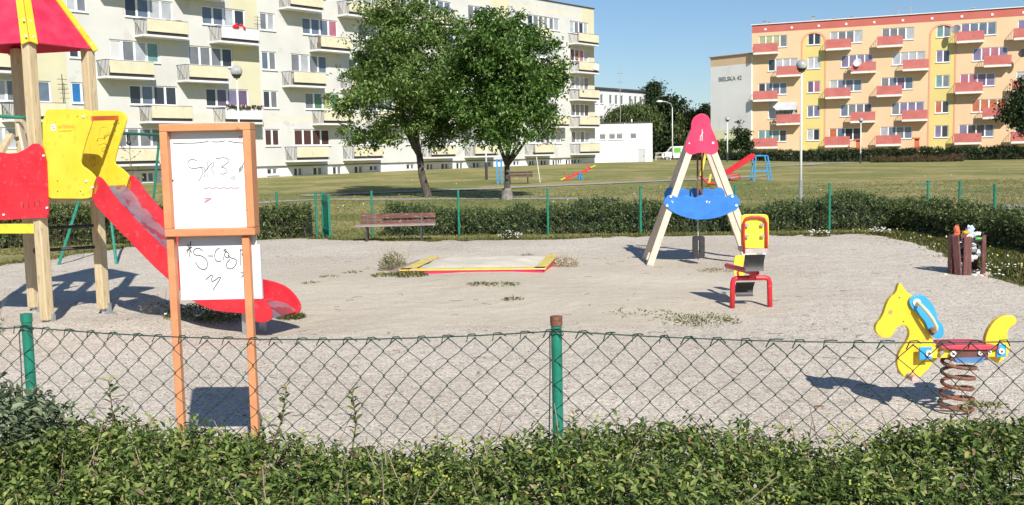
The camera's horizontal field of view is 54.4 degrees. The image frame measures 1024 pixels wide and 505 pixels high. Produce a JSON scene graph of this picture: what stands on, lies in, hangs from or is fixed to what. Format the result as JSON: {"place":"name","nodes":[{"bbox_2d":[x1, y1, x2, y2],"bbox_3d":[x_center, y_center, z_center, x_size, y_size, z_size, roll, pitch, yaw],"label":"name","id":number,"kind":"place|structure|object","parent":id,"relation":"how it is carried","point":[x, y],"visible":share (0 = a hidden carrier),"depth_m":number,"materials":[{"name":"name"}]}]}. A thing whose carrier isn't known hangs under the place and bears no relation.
{"place":"outdoors","nodes":[
{"label":"outdoors","id":0,"kind":"place"},
{"bbox_2d":[259,198,616,202],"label":"path","id":1,"kind":"structure","parent":0,"point":[408,199],"depth_m":38.17,"materials":[{"name":"concrete"}]},
{"bbox_2d":[0,153,1023,286],"bbox_3d":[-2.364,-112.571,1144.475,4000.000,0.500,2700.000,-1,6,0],"label":"ground","id":2,"kind":"structure","parent":0,"point":[659,168],"depth_m":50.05,"materials":[{"name":"green plant"}]},
{"bbox_2d":[0,372,95,504],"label":"shrub","id":3,"kind":"object","parent":2,"relation":"on","point":[12,411],"visible":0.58,"depth_m":3.38,"materials":[{"name":"green plant"}]},
{"bbox_2d":[0,202,130,248],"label":"hedge","id":4,"kind":"object","parent":2,"relation":"on","point":[83,236],"visible":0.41,"depth_m":20.40,"materials":[{"name":"green plant"}]},
{"bbox_2d":[57,132,159,264],"bbox_3d":[-6.934,-1.069,18.140,1.026,2.238,4.105,-1,6,0],"label":"swing frame","id":5,"kind":"object","parent":2,"relation":"on","point":[128,134],"visible":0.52,"depth_m":16.51,"materials":[{"name":"green paint"}]},
{"bbox_2d":[53,192,317,236],"bbox_3d":[-7.905,-0.727,21.180,7.472,0.976,0.992,-2,6,-8],"label":"chain link fence","id":6,"kind":"object","parent":2,"relation":"on","point":[315,199],"visible":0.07,"depth_m":21.23,"materials":[{"name":"metal"}]},
{"bbox_2d":[159,122,263,481],"bbox_3d":[-1.451,0.333,4.914,0.444,1.924,0.100,-1,6,0],"label":"notice board","id":7,"kind":"object","parent":2,"relation":"on","point":[210,194],"visible":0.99,"depth_m":4.86,"materials":[{"name":"orange paint"}]},
{"bbox_2d":[230,65,242,121],"bbox_3d":[-15.758,-7.336,57.523,0.680,6.846,0.680,-1,6,0],"label":"street lamp","id":8,"kind":"object","parent":2,"relation":"on","point":[236,71],"visible":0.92,"depth_m":57.09,"materials":[{"name":"metal"}]},
{"bbox_2d":[158,201,315,239],"bbox_3d":[-6.107,-0.609,21.021,3.911,0.984,1.220,-1,6,0],"label":"hedge","id":9,"kind":"object","parent":2,"relation":"on","point":[294,221],"visible":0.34,"depth_m":20.79,"materials":[{"name":"green plant"}]},
{"bbox_2d":[0,0,599,182],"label":"apartment building","id":10,"kind":"structure","parent":2,"relation":"on","point":[157,62],"depth_m":70.82,"materials":[{"name":"beige paint"}]},
{"bbox_2d":[0,127,16,148],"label":"window","id":11,"kind":"structure","parent":10,"relation":"in","point":[3,130],"depth_m":57.22,"materials":[{"name":"white"}]},
{"bbox_2d":[0,79,52,102],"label":"window","id":12,"kind":"structure","parent":10,"relation":"in","point":[6,93],"depth_m":57.24,"materials":[{"name":"white"}]},
{"bbox_2d":[71,82,83,103],"bbox_3d":[-26.060,-9.640,60.405,0.203,1.290,1.380,3,7,39],"label":"window","id":13,"kind":"structure","parent":10,"relation":"in","point":[77,88],"depth_m":60.26,"materials":[{"name":"white"}]},
{"bbox_2d":[66,0,88,12],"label":"window","id":14,"kind":"structure","parent":10,"relation":"in","point":[79,6],"depth_m":59.99,"materials":[{"name":"white"}]},
{"bbox_2d":[109,39,160,63],"bbox_3d":[-23.815,-12.680,62.949,0.203,1.340,3.480,3,7,39],"label":"window","id":15,"kind":"structure","parent":10,"relation":"in","point":[119,49],"depth_m":62.96,"materials":[{"name":"white"}]},
{"bbox_2d":[119,128,158,147],"bbox_3d":[-23.702,-7.283,63.487,0.203,1.250,3.480,3,7,39],"label":"window","id":16,"kind":"structure","parent":10,"relation":"in","point":[140,141],"depth_m":63.64,"materials":[{"name":"white"}]},
{"bbox_2d":[124,0,172,19],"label":"window","id":17,"kind":"structure","parent":10,"relation":"in","point":[155,9],"depth_m":63.59,"materials":[{"name":"white"}]},
{"bbox_2d":[129,85,176,105],"bbox_3d":[-23.034,-10.072,64.098,0.203,1.290,3.480,3,7,39],"label":"window","id":18,"kind":"structure","parent":10,"relation":"in","point":[140,95],"depth_m":64.09,"materials":[{"name":"white"}]},
{"bbox_2d":[188,45,232,67],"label":"window","id":19,"kind":"structure","parent":10,"relation":"in","point":[198,55],"depth_m":67.26,"materials":[{"name":"white"}]},
{"bbox_2d":[201,6,244,26],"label":"window","id":20,"kind":"structure","parent":10,"relation":"in","point":[212,16],"depth_m":67.81,"materials":[{"name":"white"}]},
{"bbox_2d":[205,88,247,107],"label":"window","id":21,"kind":"structure","parent":10,"relation":"in","point":[215,98],"depth_m":68.29,"materials":[{"name":"white"}]},
{"bbox_2d":[259,12,276,31],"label":"window","id":22,"kind":"structure","parent":10,"relation":"in","point":[267,19],"depth_m":70.69,"materials":[{"name":"white"}]},
{"bbox_2d":[261,51,277,70],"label":"window","id":23,"kind":"structure","parent":10,"relation":"in","point":[268,58],"depth_m":70.96,"materials":[{"name":"white"}]},
{"bbox_2d":[263,91,279,108],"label":"window","id":24,"kind":"structure","parent":10,"relation":"in","point":[270,98],"depth_m":71.23,"materials":[{"name":"white"}]},
{"bbox_2d":[265,129,281,146],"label":"window","id":25,"kind":"structure","parent":10,"relation":"in","point":[271,135],"depth_m":71.49,"materials":[{"name":"white"}]},
{"bbox_2d":[291,54,327,73],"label":"window","id":26,"kind":"structure","parent":10,"relation":"in","point":[299,62],"depth_m":73.74,"materials":[{"name":"white"}]},
{"bbox_2d":[294,129,331,145],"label":"window","id":27,"kind":"structure","parent":10,"relation":"in","point":[302,137],"depth_m":74.28,"materials":[{"name":"white"}]},
{"bbox_2d":[302,17,336,36],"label":"window","id":28,"kind":"structure","parent":10,"relation":"in","point":[310,26],"depth_m":74.35,"materials":[{"name":"white"}]},
{"bbox_2d":[305,92,339,109],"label":"window","id":29,"kind":"structure","parent":10,"relation":"in","point":[313,101],"depth_m":74.51,"materials":[{"name":"white"}]},
{"bbox_2d":[570,48,587,61],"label":"window","id":30,"kind":"structure","parent":10,"relation":"in","point":[583,54],"depth_m":100.22,"materials":[{"name":"white"}]},
{"bbox_2d":[570,21,587,33],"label":"window","id":31,"kind":"structure","parent":10,"relation":"in","point":[575,26],"depth_m":99.88,"materials":[{"name":"white"}]},
{"bbox_2d":[571,76,587,89],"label":"window","id":32,"kind":"structure","parent":10,"relation":"in","point":[581,82],"depth_m":100.47,"materials":[{"name":"white"}]},
{"bbox_2d":[571,104,588,116],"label":"window","id":33,"kind":"structure","parent":10,"relation":"in","point":[576,109],"depth_m":100.75,"materials":[{"name":"white"}]},
{"bbox_2d":[572,131,589,143],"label":"window","id":34,"kind":"structure","parent":10,"relation":"in","point":[578,137],"depth_m":101.01,"materials":[{"name":"white"}]},
{"bbox_2d":[321,192,330,237],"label":"gate","id":35,"kind":"structure","parent":2,"relation":"on","point":[326,215],"depth_m":20.74,"materials":[{"name":"green paint"}]},
{"bbox_2d":[355,212,435,241],"bbox_3d":[-2.285,-0.458,19.625,1.560,0.614,0.459,-2,6,-3],"label":"park bench","id":36,"kind":"object","parent":2,"relation":"on","point":[421,223],"visible":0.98,"depth_m":19.77,"materials":[{"name":"red paint"}]},
{"bbox_2d":[320,0,475,196],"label":"broadleaf tree","id":37,"kind":"object","parent":2,"relation":"on","point":[397,76],"visible":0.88,"depth_m":38.51,"materials":[{"name":"green plant"}]},
{"bbox_2d":[429,5,583,199],"bbox_3d":[-0.199,-5.411,36.492,4.725,7.109,4.961,-5,7,-35],"label":"broadleaf tree","id":38,"kind":"object","parent":2,"relation":"on","point":[512,86],"visible":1,"depth_m":35.53,"materials":[{"name":"green plant"}]},
{"bbox_2d":[378,194,639,235],"bbox_3d":[-0.080,-0.738,21.232,5.602,0.986,1.155,-1,6,6],"label":"hedge","id":39,"kind":"object","parent":2,"relation":"on","point":[521,221],"visible":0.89,"depth_m":20.93,"materials":[{"name":"green plant"}]},
{"bbox_2d":[0,234,1023,504],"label":"gravel","id":40,"kind":"structure","parent":2,"relation":"on","point":[816,274],"depth_m":8.95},
{"bbox_2d":[0,0,300,334],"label":"play tower","id":41,"kind":"structure","parent":40,"relation":"on","point":[71,156],"depth_m":10.20,"materials":[{"name":"wood"}]},
{"bbox_2d":[137,289,169,314],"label":"weed clump","id":42,"kind":"object","parent":40,"relation":"on","point":[161,305],"visible":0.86,"depth_m":10.88,"materials":[{"name":"plant"}]},
{"bbox_2d":[154,303,232,320],"bbox_3d":[-3.324,0.595,10.478,0.879,0.189,0.749,3,7,38],"label":"weed clump","id":43,"kind":"object","parent":40,"relation":"on","point":[185,312],"visible":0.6,"depth_m":10.34,"materials":[{"name":"green plant"}]},
{"bbox_2d":[194,310,241,323],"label":"weed clump","id":44,"kind":"object","parent":40,"relation":"on","point":[233,315],"visible":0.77,"depth_m":10.11,"materials":[{"name":"green plant"}]},
{"bbox_2d":[373,245,415,270],"bbox_3d":[-1.706,0.082,14.310,0.658,0.372,0.568,-6,7,-39],"label":"dry bush","id":45,"kind":"object","parent":40,"relation":"on","point":[390,258],"visible":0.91,"depth_m":14.28,"materials":[{"name":"beige plant"}]},
{"bbox_2d":[390,270,428,277],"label":"weed clump","id":46,"kind":"object","parent":40,"relation":"on","point":[409,273],"visible":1,"depth_m":13.17,"materials":[{"name":"green plant"}]},
{"bbox_2d":[389,254,557,273],"bbox_3d":[-0.483,0.210,14.295,2.224,0.227,1.774,-1,6,5],"label":"sandbox","id":47,"kind":"object","parent":40,"relation":"on","point":[438,265],"visible":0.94,"depth_m":13.88,"materials":[{"name":"beige sand"}]},
{"bbox_2d":[20,238,946,500],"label":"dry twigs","id":48,"kind":"object","parent":40,"relation":"on","point":[561,315],"visible":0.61,"depth_m":8.72,"materials":[{"name":"wood"}]},
{"bbox_2d":[0,313,1023,504],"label":"chain link fence","id":49,"kind":"object","parent":40,"relation":"on","point":[26,327],"visible":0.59,"depth_m":3.75,"materials":[{"name":"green metal"}]},
{"bbox_2d":[8,315,1023,503],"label":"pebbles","id":50,"kind":"object","parent":40,"relation":"on","point":[535,379],"visible":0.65,"depth_m":7.43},
{"bbox_2d":[552,253,584,266],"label":"dry bush","id":51,"kind":"object","parent":40,"relation":"on","point":[566,262],"visible":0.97,"depth_m":14.35,"materials":[{"name":"beige plant"}]},
{"bbox_2d":[647,311,738,327],"bbox_3d":[1.732,0.636,9.841,1.027,0.060,1.032,-1,6,0],"label":"weed patch","id":52,"kind":"object","parent":40,"relation":"on","point":[712,316],"visible":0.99,"depth_m":9.82,"materials":[{"name":"green plant"}]},
{"bbox_2d":[642,114,756,265],"bbox_3d":[2.780,-0.921,14.809,1.691,2.244,0.972,-1,6,0],"label":"rocking swing","id":53,"kind":"object","parent":40,"relation":"on","point":[720,200],"visible":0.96,"depth_m":14.43,"materials":[{"name":"wood"}]},
{"bbox_2d":[724,214,772,307],"bbox_3d":[2.508,0.084,10.847,0.452,1.078,1.240,-1,6,0],"label":"seesaw","id":54,"kind":"object","parent":40,"relation":"on","point":[754,233],"visible":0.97,"depth_m":10.27,"materials":[{"name":"metal"}]},
{"bbox_2d":[873,283,1015,411],"bbox_3d":[2.713,0.604,6.255,0.881,0.844,0.243,-1,6,0],"label":"spring horse","id":55,"kind":"object","parent":40,"relation":"on","point":[916,316],"visible":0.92,"depth_m":6.22},
{"bbox_2d":[947,234,985,274],"bbox_3d":[5.831,0.025,12.779,0.444,0.548,0.440,-1,6,0],"label":"litter bin","id":56,"kind":"object","parent":40,"relation":"on","point":[965,253],"visible":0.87,"depth_m":12.65,"materials":[{"name":"wood"}]},
{"bbox_2d":[958,400,1018,414],"bbox_3d":[3.049,0.972,6.364,0.334,0.050,0.362,-4,6,-26],"label":"weed patch","id":57,"kind":"object","parent":40,"relation":"on","point":[999,404],"visible":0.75,"depth_m":6.39,"materials":[{"name":"green plant"}]},
{"bbox_2d":[0,392,1023,504],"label":"hedge","id":58,"kind":"object","parent":2,"relation":"on","point":[355,478],"visible":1,"depth_m":2.98,"materials":[{"name":"green plant"}]},
{"bbox_2d":[99,375,121,436],"bbox_3d":[-1.352,0.548,3.363,0.059,0.269,0.065,-1,6,0],"label":"sprig","id":59,"kind":"object","parent":58,"relation":"on","point":[111,408],"visible":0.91,"depth_m":3.36,"materials":[{"name":"green plant"}]},
{"bbox_2d":[268,380,292,445],"bbox_3d":[-0.784,0.557,3.371,0.078,0.250,0.066,3,7,33],"label":"sprig","id":60,"kind":"object","parent":58,"relation":"on","point":[281,399],"visible":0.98,"depth_m":3.37,"materials":[{"name":"green plant"}]},
{"bbox_2d":[345,386,362,447],"bbox_3d":[-0.533,0.566,3.373,0.059,0.232,0.064,-3,6,-14],"label":"sprig","id":61,"kind":"object","parent":58,"relation":"on","point":[354,418],"visible":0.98,"depth_m":3.37,"materials":[{"name":"green plant"}]},
{"bbox_2d":[600,103,634,122],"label":"willow tree","id":62,"kind":"object","parent":2,"relation":"on","point":[612,115],"visible":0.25,"depth_m":125.87,"materials":[{"name":"green plant"}]},
{"bbox_2d":[595,87,647,122],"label":"apartment building","id":63,"kind":"structure","parent":2,"relation":"on","point":[609,97],"depth_m":141.53,"materials":[{"name":"white paint"}]},
{"bbox_2d":[595,73,652,162],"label":"flat roofed annex","id":64,"kind":"object","parent":2,"relation":"on","point":[620,141],"visible":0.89,"depth_m":105.41,"materials":[{"name":"white paint"}]},
{"bbox_2d":[616,99,669,135],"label":"willow tree","id":65,"kind":"object","parent":2,"relation":"on","point":[641,113],"visible":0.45,"depth_m":123.91,"materials":[{"name":"green plant"}]},
{"bbox_2d":[370,180,931,236],"bbox_3d":[2.747,-0.842,20.399,11.507,1.036,0.501,-1,6,4],"label":"chain link fence","id":66,"kind":"object","parent":2,"relation":"on","point":[641,196],"visible":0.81,"depth_m":20.33,"materials":[{"name":"green metal"}]},
{"bbox_2d":[638,77,671,158],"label":"birch tree","id":67,"kind":"object","parent":2,"relation":"on","point":[654,88],"visible":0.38,"depth_m":147.48,"materials":[{"name":"green plant"}]},
{"bbox_2d":[647,91,692,130],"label":"dark tree","id":68,"kind":"object","parent":2,"relation":"on","point":[665,108],"visible":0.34,"depth_m":137.68,"materials":[{"name":"green plant"}]},
{"bbox_2d":[661,146,682,159],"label":"delivery van","id":69,"kind":"object","parent":2,"relation":"on","point":[677,150],"visible":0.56,"depth_m":126.63,"materials":[{"name":"white paint"}]},
{"bbox_2d":[652,121,700,158],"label":"dark tree","id":70,"kind":"object","parent":2,"relation":"on","point":[660,142],"visible":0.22,"depth_m":133.95,"materials":[{"name":"green plant"}]},
{"bbox_2d":[667,103,710,145],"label":"willow tree","id":71,"kind":"object","parent":2,"relation":"on","point":[682,126],"visible":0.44,"depth_m":132.06,"materials":[{"name":"green plant"}]},
{"bbox_2d":[690,150,737,160],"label":"hedge","id":72,"kind":"object","parent":2,"relation":"on","point":[732,156],"visible":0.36,"depth_m":112.94,"materials":[{"name":"green plant"}]},
{"bbox_2d":[709,53,752,154],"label":"apartment building","id":73,"kind":"structure","parent":2,"relation":"on","point":[731,85],"depth_m":122.18,"materials":[{"name":"paint"}]},
{"bbox_2d":[723,120,759,151],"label":"conifer","id":74,"kind":"object","parent":2,"relation":"on","point":[742,141],"visible":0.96,"depth_m":117.90,"materials":[{"name":"green plant"}]},
{"bbox_2d":[724,153,771,180],"bbox_3d":[11.332,-4.075,48.687,2.720,1.536,0.775,0,6,10],"label":"slide","id":75,"kind":"object","parent":2,"relation":"on","point":[739,164],"visible":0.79,"depth_m":48.47,"materials":[{"name":"blue paint"}]},
{"bbox_2d":[631,187,917,232],"bbox_3d":[5.444,-0.829,20.726,5.986,1.008,1.210,-1,6,4],"label":"hedge","id":76,"kind":"object","parent":2,"relation":"on","point":[802,217],"visible":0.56,"depth_m":20.42,"materials":[{"name":"green plant"}]},
{"bbox_2d":[796,60,806,201],"bbox_3d":[8.776,-3.663,30.241,0.340,4.323,0.340,-1,6,0],"label":"street lamp","id":77,"kind":"object","parent":2,"relation":"on","point":[801,66],"visible":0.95,"depth_m":30.17,"materials":[{"name":"metal"}]},
{"bbox_2d":[735,143,1023,161],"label":"hedge","id":78,"kind":"object","parent":2,"relation":"on","point":[997,152],"visible":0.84,"depth_m":105.37,"materials":[{"name":"green plant"}]},
{"bbox_2d":[751,4,1023,154],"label":"apartment building","id":79,"kind":"structure","parent":2,"relation":"on","point":[930,79],"depth_m":113.95,"materials":[{"name":"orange paint"}]},
{"bbox_2d":[758,130,786,141],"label":"window","id":80,"kind":"structure","parent":79,"relation":"in","point":[781,135],"depth_m":119.60,"materials":[{"name":"white"}]},
{"bbox_2d":[759,82,786,94],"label":"window","id":81,"kind":"structure","parent":79,"relation":"in","point":[781,87],"depth_m":118.99,"materials":[{"name":"white"}]},
{"bbox_2d":[759,35,786,47],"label":"window","id":82,"kind":"structure","parent":79,"relation":"in","point":[781,39],"depth_m":118.44,"materials":[{"name":"white"}]},
{"bbox_2d":[768,58,796,71],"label":"window","id":83,"kind":"structure","parent":79,"relation":"in","point":[772,63],"depth_m":118.58,"materials":[{"name":"white"}]},
{"bbox_2d":[807,129,819,140],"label":"window","id":84,"kind":"structure","parent":79,"relation":"in","point":[812,134],"depth_m":117.89,"materials":[{"name":"white"}]},
{"bbox_2d":[807,105,819,117],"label":"window","id":85,"kind":"structure","parent":79,"relation":"in","point":[812,111],"depth_m":117.63,"materials":[{"name":"white"}]},
{"bbox_2d":[807,81,819,92],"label":"window","id":86,"kind":"structure","parent":79,"relation":"in","point":[813,86],"depth_m":117.37,"materials":[{"name":"white"}]},
{"bbox_2d":[829,128,859,139],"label":"window","id":87,"kind":"structure","parent":79,"relation":"in","point":[854,133],"depth_m":116.49,"materials":[{"name":"white"}]},
{"bbox_2d":[830,79,861,91],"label":"window","id":88,"kind":"structure","parent":79,"relation":"in","point":[855,84],"depth_m":115.81,"materials":[{"name":"white"}]},
{"bbox_2d":[830,30,862,42],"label":"window","id":89,"kind":"structure","parent":79,"relation":"in","point":[856,36],"depth_m":115.30,"materials":[{"name":"white"}]},
{"bbox_2d":[840,103,871,116],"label":"window","id":90,"kind":"structure","parent":79,"relation":"in","point":[846,109],"depth_m":115.92,"materials":[{"name":"white"}]},
{"bbox_2d":[841,54,872,67],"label":"window","id":91,"kind":"structure","parent":79,"relation":"in","point":[846,60],"depth_m":115.47,"materials":[{"name":"white"}]},
{"bbox_2d":[880,126,911,138],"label":"window","id":92,"kind":"structure","parent":79,"relation":"in","point":[905,132],"depth_m":114.32,"materials":[{"name":"white"}]},
{"bbox_2d":[881,77,912,89],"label":"window","id":93,"kind":"structure","parent":79,"relation":"in","point":[906,82],"depth_m":113.73,"materials":[{"name":"white"}]},
{"bbox_2d":[882,27,913,39],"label":"window","id":94,"kind":"structure","parent":79,"relation":"in","point":[907,32],"depth_m":113.15,"materials":[{"name":"white"}]},
{"bbox_2d":[891,102,923,115],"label":"window","id":95,"kind":"structure","parent":79,"relation":"in","point":[897,108],"depth_m":113.82,"materials":[{"name":"white"}]},
{"bbox_2d":[892,51,924,65],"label":"window","id":96,"kind":"structure","parent":79,"relation":"in","point":[897,58],"depth_m":113.29,"materials":[{"name":"white"}]},
{"bbox_2d":[934,125,948,137],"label":"window","id":97,"kind":"structure","parent":79,"relation":"in","point":[940,130],"depth_m":112.63,"materials":[{"name":"white"}]},
{"bbox_2d":[934,101,948,113],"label":"window","id":98,"kind":"structure","parent":79,"relation":"in","point":[941,107],"depth_m":112.34,"materials":[{"name":"white"}]},
{"bbox_2d":[935,75,949,87],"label":"window","id":99,"kind":"structure","parent":79,"relation":"in","point":[942,81],"depth_m":112.05,"materials":[{"name":"white"}]},
{"bbox_2d":[936,50,949,62],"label":"window","id":100,"kind":"structure","parent":79,"relation":"in","point":[942,56],"depth_m":111.78,"materials":[{"name":"white"}]},
{"bbox_2d":[937,24,950,37],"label":"window","id":101,"kind":"structure","parent":79,"relation":"in","point":[943,31],"depth_m":111.51,"materials":[{"name":"white"}]},
{"bbox_2d":[959,124,993,136],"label":"window","id":102,"kind":"structure","parent":79,"relation":"in","point":[987,130],"depth_m":111.12,"materials":[{"name":"white"}]},
{"bbox_2d":[960,73,994,86],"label":"window","id":103,"kind":"structure","parent":79,"relation":"in","point":[988,79],"depth_m":110.56,"materials":[{"name":"white"}]},
{"bbox_2d":[961,22,996,35],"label":"window","id":104,"kind":"structure","parent":79,"relation":"in","point":[989,28],"depth_m":109.99,"materials":[{"name":"white"}]},
{"bbox_2d":[971,99,1005,112],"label":"window","id":105,"kind":"structure","parent":79,"relation":"in","point":[977,105],"depth_m":110.75,"materials":[{"name":"white"}]},
{"bbox_2d":[972,47,1007,61],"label":"window","id":106,"kind":"structure","parent":79,"relation":"in","point":[978,53],"depth_m":110.10,"materials":[{"name":"white"}]},
{"bbox_2d":[869,152,966,162],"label":"scrub","id":107,"kind":"object","parent":2,"relation":"on","point":[930,158],"visible":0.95,"depth_m":97.79,"materials":[{"name":"green plant"}]},
{"bbox_2d":[891,194,1023,250],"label":"hedge","id":108,"kind":"object","parent":2,"relation":"on","point":[1004,226],"visible":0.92,"depth_m":17.54,"materials":[{"name":"green plant"}]},
{"bbox_2d":[934,180,1023,210],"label":"chain link fence","id":109,"kind":"object","parent":2,"relation":"on","point":[959,190],"visible":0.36,"depth_m":17.85,"materials":[{"name":"metal"}]},
{"bbox_2d":[980,263,1023,278],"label":"daisy clump","id":110,"kind":"object","parent":2,"relation":"on","point":[1010,269],"visible":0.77,"depth_m":12.71,"materials":[{"name":"green plant"}]},
{"bbox_2d":[989,75,1023,138],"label":"broadleaf tree","id":111,"kind":"object","parent":2,"relation":"on","point":[1012,113],"visible":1,"depth_m":99.76,"materials":[{"name":"green plant"}]},
{"bbox_2d":[303,176,760,195],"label":"path","id":112,"kind":"structure","parent":0,"point":[515,186],"depth_m":46.82,"materials":[{"name":"concrete"}]},
{"bbox_2d":[551,0,1023,150],"label":"sky","id":113,"kind":"structure","parent":0,"point":[672,41],"materials":[{"name":"blue"}]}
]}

